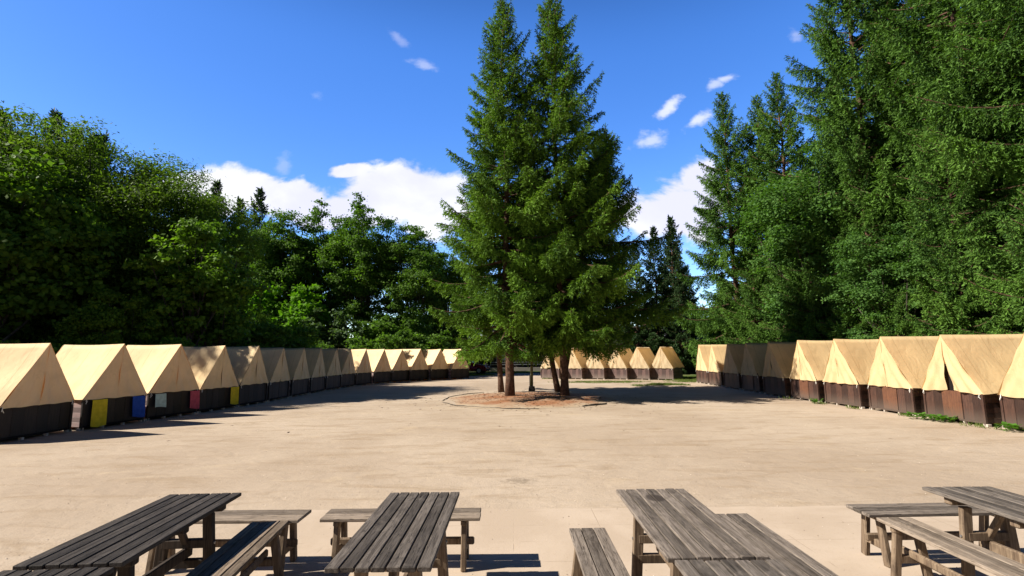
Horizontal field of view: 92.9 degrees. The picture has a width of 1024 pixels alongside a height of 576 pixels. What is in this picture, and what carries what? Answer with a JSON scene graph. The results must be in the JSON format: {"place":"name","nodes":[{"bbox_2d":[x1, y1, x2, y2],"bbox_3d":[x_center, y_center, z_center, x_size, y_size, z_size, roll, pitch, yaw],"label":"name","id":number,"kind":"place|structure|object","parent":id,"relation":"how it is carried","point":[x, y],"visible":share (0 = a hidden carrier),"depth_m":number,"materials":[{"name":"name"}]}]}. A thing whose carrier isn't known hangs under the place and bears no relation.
{"place":"outdoors","nodes":[
{"label":"outdoors","id":0,"kind":"place"},
{"bbox_2d":[0,0,960,337],"label":"sky","id":1,"kind":"structure","parent":0,"point":[302,102],"materials":[{"name":"blue"}]},
{"bbox_2d":[0,373,1023,575],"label":"sandy yard","id":2,"kind":"structure","parent":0,"point":[707,440],"depth_m":9.57,"materials":[{"name":"sand"}]},
{"bbox_2d":[0,343,74,440],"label":"canvas tent","id":3,"kind":"object","parent":2,"relation":"on","point":[36,396],"visible":1,"depth_m":12.19,"materials":[{"name":"fabric"}]},
{"bbox_2d":[56,344,146,430],"bbox_3d":[-12.560,2.864,14.449,2.360,2.376,1.880,-2,-8,13],"label":"canvas tent","id":4,"kind":"object","parent":2,"relation":"on","point":[98,372],"visible":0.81,"depth_m":14.15,"materials":[{"name":"fabric"}]},
{"bbox_2d":[90,399,107,426],"bbox_3d":[-11.553,3.499,13.603,0.048,0.750,0.424,-2,-8,13],"label":"towel","id":5,"kind":"object","parent":4,"relation":"hanging from","point":[99,413],"visible":1,"depth_m":13.60,"materials":[{"name":"fabric"}]},
{"bbox_2d":[126,344,198,420],"bbox_3d":[-12.194,3.113,16.400,2.360,2.396,1.882,-2,-8,14],"label":"canvas tent","id":6,"kind":"object","parent":2,"relation":"on","point":[166,369],"visible":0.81,"depth_m":16.11,"materials":[{"name":"fabric"}]},
{"bbox_2d":[149,345,238,413],"bbox_3d":[-11.856,3.362,18.220,2.360,2.382,1.882,-2,-8,10],"label":"canvas tent","id":7,"kind":"object","parent":2,"relation":"on","point":[213,372],"visible":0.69,"depth_m":17.94,"materials":[{"name":"fabric"}]},
{"bbox_2d":[226,346,268,406],"bbox_3d":[-11.634,3.610,20.138,2.360,2.397,1.882,-1,-8,7],"label":"canvas tent","id":8,"kind":"object","parent":2,"relation":"on","point":[248,366],"visible":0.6,"depth_m":19.94,"materials":[{"name":"fabric"}]},
{"bbox_2d":[260,347,289,401],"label":"canvas tent","id":9,"kind":"object","parent":2,"relation":"on","point":[276,367],"visible":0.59,"depth_m":21.93,"materials":[{"name":"fabric"}]},
{"bbox_2d":[284,348,309,397],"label":"canvas tent","id":10,"kind":"object","parent":2,"relation":"on","point":[297,365],"visible":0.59,"depth_m":23.97,"materials":[{"name":"fabric"}]},
{"bbox_2d":[284,348,325,393],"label":"canvas tent","id":11,"kind":"object","parent":2,"relation":"on","point":[315,364],"visible":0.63,"depth_m":26.04,"materials":[{"name":"fabric"}]},
{"bbox_2d":[322,348,341,390],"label":"canvas tent","id":12,"kind":"object","parent":2,"relation":"on","point":[332,368],"visible":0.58,"depth_m":28.08,"materials":[{"name":"fabric"}]},
{"bbox_2d":[337,348,355,387],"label":"canvas tent","id":13,"kind":"object","parent":2,"relation":"on","point":[347,367],"visible":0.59,"depth_m":30.12,"materials":[{"name":"fabric"}]},
{"bbox_2d":[351,349,371,385],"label":"canvas tent","id":14,"kind":"object","parent":2,"relation":"on","point":[363,370],"visible":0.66,"depth_m":32.03,"materials":[{"name":"fabric"}]},
{"bbox_2d":[367,349,390,383],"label":"canvas tent","id":15,"kind":"object","parent":2,"relation":"on","point":[380,365],"visible":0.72,"depth_m":33.86,"materials":[{"name":"fabric"}]},
{"bbox_2d":[385,349,408,382],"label":"canvas tent","id":16,"kind":"object","parent":2,"relation":"on","point":[398,363],"visible":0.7,"depth_m":35.47,"materials":[{"name":"fabric"}]},
{"bbox_2d":[403,349,428,380],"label":"canvas tent","id":17,"kind":"object","parent":2,"relation":"on","point":[417,365],"visible":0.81,"depth_m":36.84,"materials":[{"name":"fabric"}]},
{"bbox_2d":[422,349,448,379],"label":"canvas tent","id":18,"kind":"object","parent":2,"relation":"on","point":[437,365],"visible":0.76,"depth_m":38.04,"materials":[{"name":"fabric"}]},
{"bbox_2d":[442,349,468,378],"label":"canvas tent","id":19,"kind":"object","parent":2,"relation":"on","point":[457,370],"visible":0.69,"depth_m":38.98,"materials":[{"name":"fabric"}]},
{"bbox_2d":[448,392,618,408],"bbox_3d":[0.935,4.817,21.474,7.793,0.130,7.921,0,-8,0],"label":"needle mound","id":20,"kind":"object","parent":2,"relation":"on","point":[571,400],"visible":0.89,"depth_m":19.92,"materials":[{"name":"soil"}]},
{"bbox_2d":[453,126,518,391],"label":"spruce tree","id":21,"kind":"object","parent":20,"relation":"on","point":[464,341],"visible":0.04,"depth_m":25.16,"materials":[{"name":"green plant"}]},
{"bbox_2d":[426,0,588,395],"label":"spruce tree","id":22,"kind":"object","parent":20,"relation":"on","point":[481,218],"visible":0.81,"depth_m":21.88,"materials":[{"name":"green plant"}]},
{"bbox_2d":[508,122,689,366],"bbox_3d":[3.707,-1.564,25.427,8.632,14.042,9.808,0,-8,0],"label":"spruce tree","id":23,"kind":"object","parent":20,"relation":"on","point":[610,176],"visible":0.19,"depth_m":23.01,"materials":[{"name":"green plant"}]},
{"bbox_2d":[485,0,645,395],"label":"spruce tree","id":24,"kind":"object","parent":2,"relation":"on","point":[590,303],"visible":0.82,"depth_m":21.53,"materials":[{"name":"green plant"}]},
{"bbox_2d":[568,348,586,378],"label":"canvas tent","id":25,"kind":"object","parent":2,"relation":"on","point":[577,363],"visible":0.56,"depth_m":37.43,"materials":[{"name":"fabric"}]},
{"bbox_2d":[584,353,609,378],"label":"canvas tent","id":26,"kind":"object","parent":2,"relation":"on","point":[597,369],"visible":0.48,"depth_m":36.94,"materials":[{"name":"fabric"}]},
{"bbox_2d":[606,348,637,379],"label":"canvas tent","id":27,"kind":"object","parent":2,"relation":"on","point":[619,368],"visible":0.65,"depth_m":36.52,"materials":[{"name":"fabric"}]},
{"bbox_2d":[628,347,654,379],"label":"canvas tent","id":28,"kind":"object","parent":2,"relation":"on","point":[642,359],"visible":0.9,"depth_m":36.08,"materials":[{"name":"fabric"}]},
{"bbox_2d":[651,347,683,379],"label":"canvas tent","id":29,"kind":"object","parent":2,"relation":"on","point":[667,364],"visible":0.94,"depth_m":35.55,"materials":[{"name":"fabric"}]},
{"bbox_2d":[696,345,710,383],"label":"canvas tent","id":30,"kind":"object","parent":2,"relation":"on","point":[702,363],"visible":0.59,"depth_m":30.89,"materials":[{"name":"fabric"}]},
{"bbox_2d":[708,345,726,386],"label":"canvas tent","id":31,"kind":"object","parent":2,"relation":"on","point":[716,363],"visible":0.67,"depth_m":28.77,"materials":[{"name":"fabric"}]},
{"bbox_2d":[723,344,744,389],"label":"canvas tent","id":32,"kind":"object","parent":2,"relation":"on","point":[733,360],"visible":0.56,"depth_m":26.50,"materials":[{"name":"fabric"}]},
{"bbox_2d":[740,343,767,392],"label":"canvas tent","id":33,"kind":"object","parent":2,"relation":"on","point":[752,367],"visible":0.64,"depth_m":24.25,"materials":[{"name":"fabric"}]},
{"bbox_2d":[762,342,796,397],"bbox_3d":[13.003,3.657,22.142,2.512,2.446,1.962,0,-8,0],"label":"canvas tent","id":34,"kind":"object","parent":2,"relation":"on","point":[779,357],"visible":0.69,"depth_m":21.95,"materials":[{"name":"fabric"}]},
{"bbox_2d":[789,340,832,402],"bbox_3d":[13.023,3.353,19.906,2.528,2.452,1.961,-1,-8,1],"label":"canvas tent","id":35,"kind":"object","parent":2,"relation":"on","point":[809,364],"visible":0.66,"depth_m":19.75,"materials":[{"name":"fabric"}]},
{"bbox_2d":[822,339,878,408],"bbox_3d":[13.141,3.082,17.853,2.528,2.441,1.960,0,-8,-1],"label":"canvas tent","id":36,"kind":"object","parent":2,"relation":"on","point":[847,369],"visible":0.63,"depth_m":17.66,"materials":[{"name":"fabric"}]},
{"bbox_2d":[867,336,938,416],"bbox_3d":[13.289,2.793,15.747,2.528,2.452,1.960,-1,-8,0],"label":"canvas tent","id":37,"kind":"object","parent":2,"relation":"on","point":[897,360],"visible":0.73,"depth_m":15.56,"materials":[{"name":"fabric"}]},
{"bbox_2d":[882,386,898,409],"bbox_3d":[12.169,3.528,15.657,0.020,0.740,0.595,-1,-8,0],"label":"door panel","id":38,"kind":"structure","parent":37,"relation":"in","point":[890,400],"depth_m":15.63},
{"bbox_2d":[921,334,1022,426],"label":"canvas tent","id":39,"kind":"object","parent":2,"relation":"on","point":[965,376],"visible":0.85,"depth_m":13.51,"materials":[{"name":"fabric"}]},
{"bbox_2d":[941,390,963,418],"bbox_3d":[12.336,3.254,13.625,0.020,0.740,0.595,0,-8,0],"label":"door panel","id":40,"kind":"structure","parent":39,"relation":"in","point":[952,400],"depth_m":13.61,"materials":[{"name":"fabric"}]},
{"bbox_2d":[997,334,1023,427],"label":"canvas tent","id":41,"kind":"object","parent":2,"relation":"on","point":[1011,394],"visible":0.89,"depth_m":12.12,"materials":[{"name":"fabric"}]},
{"bbox_2d":[482,358,671,379],"bbox_3d":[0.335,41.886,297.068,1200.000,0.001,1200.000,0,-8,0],"label":"ground","id":42,"kind":"structure","parent":0,"point":[616,378],"depth_m":37.58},
{"bbox_2d":[38,107,73,342],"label":"spruce tree","id":43,"kind":"object","parent":42,"relation":"on","point":[54,112],"depth_m":45.77,"materials":[{"name":"green plant"}]},
{"bbox_2d":[0,143,131,342],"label":"ash tree","id":44,"kind":"object","parent":42,"relation":"on","point":[31,259],"visible":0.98,"depth_m":20.03,"materials":[{"name":"green plant"}]},
{"bbox_2d":[0,100,147,343],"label":"willow tree","id":45,"kind":"object","parent":42,"relation":"on","point":[13,138],"visible":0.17,"depth_m":24.30,"materials":[{"name":"green plant"}]},
{"bbox_2d":[47,287,164,346],"bbox_3d":[-16.130,2.393,19.208,3.320,4.860,3.533,-5,-9,29],"label":"shrub","id":46,"kind":"object","parent":42,"relation":"on","point":[108,325],"visible":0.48,"depth_m":19.04,"materials":[{"name":"green plant"}]},
{"bbox_2d":[2,115,224,344],"bbox_3d":[-21.537,-1.423,25.536,11.378,14.532,11.076,-3,-8,15],"label":"willow tree","id":47,"kind":"object","parent":42,"relation":"on","point":[116,187],"visible":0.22,"depth_m":24.00,"materials":[{"name":"green plant"}]},
{"bbox_2d":[124,334,200,346],"bbox_3d":[-14.083,3.370,19.614,3.020,3.122,3.167,0,-8,-7],"label":"shrub","id":48,"kind":"object","parent":42,"relation":"on","point":[174,340],"visible":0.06,"depth_m":19.39,"materials":[{"name":"green plant"}]},
{"bbox_2d":[78,153,272,343],"bbox_3d":[-18.354,-0.546,26.920,10.280,13.016,9.731,-4,-8,25],"label":"willow tree","id":49,"kind":"object","parent":42,"relation":"on","point":[212,205],"visible":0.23,"depth_m":25.50,"materials":[{"name":"green plant"}]},
{"bbox_2d":[117,217,275,346],"bbox_3d":[-14.847,0.992,23.057,6.035,8.836,6.423,5,-9,-36],"label":"ash tree","id":50,"kind":"object","parent":42,"relation":"on","point":[215,286],"visible":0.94,"depth_m":21.87,"materials":[{"name":"green plant"}]},
{"bbox_2d":[215,329,280,347],"bbox_3d":[-13.924,3.799,24.654,3.726,3.674,3.553,-2,-8,9],"label":"shrub","id":51,"kind":"object","parent":42,"relation":"on","point":[242,342],"visible":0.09,"depth_m":25.09,"materials":[{"name":"green plant"}]},
{"bbox_2d":[234,187,276,306],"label":"spruce tree","id":52,"kind":"object","parent":42,"relation":"on","point":[259,202],"visible":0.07,"depth_m":61.50,"materials":[{"name":"green plant"}]},
{"bbox_2d":[238,281,285,324],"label":"shrub","id":53,"kind":"object","parent":42,"relation":"on","point":[270,300],"visible":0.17,"depth_m":43.09,"materials":[{"name":"green plant"}]},
{"bbox_2d":[245,318,313,347],"bbox_3d":[-13.932,3.790,27.028,4.264,4.408,4.471,-4,-8,24],"label":"shrub","id":54,"kind":"object","parent":42,"relation":"on","point":[291,342],"visible":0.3,"depth_m":26.63,"materials":[{"name":"green plant"}]},
{"bbox_2d":[245,207,330,308],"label":"broadleaf tree","id":55,"kind":"object","parent":42,"relation":"on","point":[280,268],"visible":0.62,"depth_m":46.50,"materials":[{"name":"green plant"}]},
{"bbox_2d":[275,321,321,347],"bbox_3d":[-13.789,4.117,29.467,4.471,4.408,4.264,-7,-10,39],"label":"shrub","id":56,"kind":"object","parent":42,"relation":"on","point":[309,333],"visible":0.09,"depth_m":29.87,"materials":[{"name":"green plant"}]},
{"bbox_2d":[274,283,331,330],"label":"shrub","id":57,"kind":"object","parent":42,"relation":"on","point":[306,304],"visible":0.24,"depth_m":42.39,"materials":[{"name":"green plant"}]},
{"bbox_2d":[287,197,357,322],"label":"broadleaf tree","id":58,"kind":"object","parent":42,"relation":"on","point":[314,219],"visible":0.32,"depth_m":48.14,"materials":[{"name":"green plant"}]},
{"bbox_2d":[297,307,370,348],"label":"shrub","id":59,"kind":"object","parent":42,"relation":"on","point":[336,334],"visible":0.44,"depth_m":40.92,"materials":[{"name":"green plant"}]},
{"bbox_2d":[313,192,399,324],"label":"broadleaf tree","id":60,"kind":"object","parent":42,"relation":"on","point":[359,243],"visible":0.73,"depth_m":45.70,"materials":[{"name":"green plant"}]},
{"bbox_2d":[345,331,395,349],"bbox_3d":[-11.064,5.370,37.750,3.908,4.041,4.098,2,-8,-19],"label":"shrub","id":61,"kind":"object","parent":42,"relation":"on","point":[357,343],"visible":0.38,"depth_m":37.14,"materials":[{"name":"green plant"}]},
{"bbox_2d":[375,330,424,350],"bbox_3d":[-9.247,5.609,40.249,4.285,4.225,4.086,0,-8,-4],"label":"shrub","id":62,"kind":"object","parent":42,"relation":"on","point":[400,342],"visible":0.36,"depth_m":39.37,"materials":[{"name":"green plant"}]},
{"bbox_2d":[412,329,454,351],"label":"shrub","id":63,"kind":"object","parent":42,"relation":"on","point":[437,342],"visible":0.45,"depth_m":41.67,"materials":[{"name":"green plant"}]},
{"bbox_2d":[691,265,780,368],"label":"tree","id":64,"kind":"object","parent":42,"relation":"on","point":[740,327],"visible":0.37,"depth_m":32.88,"materials":[{"name":"green plant"}]},
{"bbox_2d":[469,371,1008,430],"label":"grass","id":65,"kind":"structure","parent":42,"relation":"on","point":[689,379],"depth_m":32.28,"materials":[{"name":"plant"}]},
{"bbox_2d":[705,92,793,338],"bbox_3d":[18.988,-3.987,35.714,8.396,22.590,8.999,2,-8,-19],"label":"spruce tree","id":66,"kind":"object","parent":42,"relation":"on","point":[757,143],"visible":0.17,"depth_m":36.54,"materials":[{"name":"green plant"}]},
{"bbox_2d":[744,262,795,342],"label":"tree","id":67,"kind":"object","parent":42,"relation":"on","point":[769,331],"visible":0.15,"depth_m":29.11,"materials":[{"name":"green plant"}]},
{"bbox_2d":[725,71,818,341],"bbox_3d":[19.796,-4.404,34.202,8.559,23.029,9.173,-7,-10,40],"label":"spruce tree","id":68,"kind":"object","parent":42,"relation":"on","point":[771,136],"visible":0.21,"depth_m":34.32,"materials":[{"name":"green plant"}]},
{"bbox_2d":[764,266,839,342],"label":"tree","id":69,"kind":"object","parent":42,"relation":"on","point":[811,318],"visible":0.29,"depth_m":25.57,"materials":[{"name":"green plant"}]},
{"bbox_2d":[775,175,838,341],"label":"spruce tree","id":70,"kind":"object","parent":42,"relation":"on","point":[795,274],"visible":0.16,"depth_m":26.28,"materials":[{"name":"green plant"}]},
{"bbox_2d":[728,141,900,328],"bbox_3d":[17.498,-1.309,27.483,10.191,14.156,9.209,0,-8,0],"label":"maple tree","id":71,"kind":"object","parent":42,"relation":"on","point":[783,208],"visible":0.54,"depth_m":26.54,"materials":[{"name":"green plant"}]},
{"bbox_2d":[818,277,881,340],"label":"tree","id":72,"kind":"object","parent":42,"relation":"on","point":[848,320],"visible":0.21,"depth_m":22.49,"materials":[{"name":"green plant"}]},
{"bbox_2d":[816,135,910,340],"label":"spruce tree","id":73,"kind":"object","parent":42,"relation":"on","point":[875,226],"visible":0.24,"depth_m":23.75,"materials":[{"name":"green plant"}]},
{"bbox_2d":[764,0,964,340],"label":"spruce tree","id":74,"kind":"object","parent":42,"relation":"on","point":[829,52],"visible":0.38,"depth_m":25.53,"materials":[{"name":"green plant"}]},
{"bbox_2d":[813,221,958,338],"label":"maple tree","id":75,"kind":"object","parent":42,"relation":"on","point":[869,297],"visible":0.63,"depth_m":20.69,"materials":[{"name":"green plant"}]},
{"bbox_2d":[813,0,970,272],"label":"spruce tree","id":76,"kind":"object","parent":42,"relation":"on","point":[899,5],"visible":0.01,"depth_m":27.22,"materials":[{"name":"green plant"}]},
{"bbox_2d":[869,288,924,338],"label":"tree","id":77,"kind":"object","parent":42,"relation":"on","point":[903,328],"visible":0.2,"depth_m":19.73,"materials":[{"name":"green plant"}]},
{"bbox_2d":[816,0,1023,340],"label":"spruce tree","id":78,"kind":"object","parent":42,"relation":"on","point":[933,63],"visible":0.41,"depth_m":21.69,"materials":[{"name":"green plant"}]},
{"bbox_2d":[887,89,1023,335],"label":"spruce tree","id":79,"kind":"object","parent":42,"relation":"on","point":[962,198],"visible":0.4,"depth_m":18.39,"materials":[{"name":"green plant"}]},
{"bbox_2d":[893,0,1023,334],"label":"spruce tree","id":80,"kind":"object","parent":42,"relation":"on","point":[986,120],"visible":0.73,"depth_m":17.86,"materials":[{"name":"green plant"}]},
{"bbox_2d":[904,231,1023,383],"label":"tree","id":81,"kind":"object","parent":42,"relation":"on","point":[945,316],"visible":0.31,"depth_m":17.42,"materials":[{"name":"green plant"}]},
{"bbox_2d":[946,162,1023,322],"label":"spruce tree","id":82,"kind":"object","parent":42,"relation":"on","point":[991,180],"visible":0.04,"depth_m":18.81,"materials":[{"name":"green plant"}]},
{"bbox_2d":[954,189,1023,334],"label":"tree","id":83,"kind":"object","parent":42,"relation":"on","point":[1017,316],"visible":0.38,"depth_m":14.98,"materials":[{"name":"green plant"}]},
{"bbox_2d":[469,370,695,375],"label":"lawn","id":84,"kind":"structure","parent":0,"point":[688,374],"depth_m":49.06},
{"bbox_2d":[354,313,418,342],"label":"shrub","id":85,"kind":"object","parent":84,"relation":"on","point":[390,327],"visible":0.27,"depth_m":41.64,"materials":[{"name":"green plant"}]},
{"bbox_2d":[362,222,452,334],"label":"broadleaf tree","id":86,"kind":"object","parent":84,"relation":"on","point":[413,289],"visible":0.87,"depth_m":44.95,"materials":[{"name":"green plant"}]},
{"bbox_2d":[423,250,478,346],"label":"broadleaf tree","id":87,"kind":"object","parent":84,"relation":"on","point":[454,277],"visible":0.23,"depth_m":49.09,"materials":[{"name":"green plant"}]},
{"bbox_2d":[489,326,639,370],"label":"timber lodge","id":88,"kind":"structure","parent":84,"relation":"on","point":[517,366],"depth_m":55.18,"materials":[{"name":"brown wood"}]},
{"bbox_2d":[621,249,664,355],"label":"spruce tree","id":89,"kind":"object","parent":84,"relation":"on","point":[638,286],"visible":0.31,"depth_m":45.89,"materials":[{"name":"green plant"}]},
{"bbox_2d":[630,225,687,356],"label":"spruce tree","id":90,"kind":"object","parent":84,"relation":"on","point":[659,286],"visible":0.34,"depth_m":46.90,"materials":[{"name":"green plant"}]},
{"bbox_2d":[642,215,705,368],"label":"spruce tree","id":91,"kind":"object","parent":84,"relation":"on","point":[672,258],"visible":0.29,"depth_m":49.90,"materials":[{"name":"green plant"}]},
{"bbox_2d":[653,262,702,374],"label":"spruce tree","id":92,"kind":"object","parent":84,"relation":"on","point":[678,285],"visible":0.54,"depth_m":44.57,"materials":[{"name":"green plant"}]},
{"bbox_2d":[673,90,774,359],"bbox_3d":[16.229,-4.157,37.366,9.348,23.468,8.722,2,-8,-17],"label":"spruce tree","id":93,"kind":"object","parent":84,"relation":"on","point":[720,185],"visible":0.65,"depth_m":37.04,"materials":[{"name":"green plant"}]},
{"bbox_2d":[236,506,1023,575],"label":"paved strip","id":94,"kind":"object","parent":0,"point":[515,542],"visible":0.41,"depth_m":5.19,"materials":[{"name":"concrete"}]},
{"bbox_2d":[0,567,113,575],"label":"bench","id":95,"kind":"object","parent":94,"relation":"on","point":[95,571],"visible":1,"depth_m":2.85,"materials":[{"name":"brown wood"}]},
{"bbox_2d":[12,493,241,575],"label":"picnic table","id":96,"kind":"object","parent":94,"relation":"on","point":[121,545],"visible":0.94,"depth_m":3.63,"materials":[{"name":"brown wood"}]},
{"bbox_2d":[145,509,311,572],"bbox_3d":[-2.740,2.421,4.652,1.500,0.473,0.357,0,-8,0],"label":"bench","id":97,"kind":"object","parent":94,"relation":"on","point":[294,517],"visible":0.4,"depth_m":4.63,"materials":[{"name":"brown wood"}]},
{"bbox_2d":[186,520,288,575],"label":"bench","id":98,"kind":"object","parent":94,"relation":"on","point":[236,554],"visible":1,"depth_m":3.99,"materials":[{"name":"brown wood"}]},
{"bbox_2d":[324,492,459,575],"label":"picnic table","id":99,"kind":"object","parent":94,"relation":"on","point":[395,534],"visible":1,"depth_m":3.40,"materials":[{"name":"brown wood"}]},
{"bbox_2d":[320,508,480,571],"bbox_3d":[-1.052,2.410,4.672,1.507,0.474,0.357,0,-8,0],"label":"bench","id":100,"kind":"object","parent":94,"relation":"on","point":[339,518],"visible":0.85,"depth_m":4.62,"materials":[{"name":"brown wood"}]},
{"bbox_2d":[569,528,629,575],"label":"bench","id":101,"kind":"object","parent":94,"relation":"on","point":[596,553],"visible":1,"depth_m":3.76,"materials":[{"name":"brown wood"}]},
{"bbox_2d":[616,488,768,575],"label":"picnic table","id":102,"kind":"object","parent":94,"relation":"on","point":[677,524],"visible":0.89,"depth_m":3.58,"materials":[{"name":"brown wood"}]},
{"bbox_2d":[675,559,798,575],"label":"picnic table","id":103,"kind":"object","parent":94,"relation":"on","point":[766,567],"visible":1,"depth_m":2.84,"materials":[{"name":"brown wood"}]},
{"bbox_2d":[716,513,837,575],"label":"bench","id":104,"kind":"object","parent":94,"relation":"on","point":[770,543],"visible":0.49,"depth_m":3.83,"materials":[{"name":"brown wood"}]},
{"bbox_2d":[846,503,1004,567],"bbox_3d":[4.091,2.373,4.702,1.502,0.473,0.357,0,-8,-2],"label":"bench","id":105,"kind":"object","parent":94,"relation":"on","point":[881,537],"visible":0.46,"depth_m":4.67,"materials":[{"name":"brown wood"}]},
{"bbox_2d":[876,517,1023,575],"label":"bench","id":106,"kind":"object","parent":94,"relation":"on","point":[923,534],"visible":1,"depth_m":4.01,"materials":[{"name":"brown wood"}]},
{"bbox_2d":[922,486,1023,575],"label":"picnic table","id":107,"kind":"object","parent":94,"relation":"on","point":[1006,507],"visible":0.91,"depth_m":4.16,"materials":[{"name":"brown wood"}]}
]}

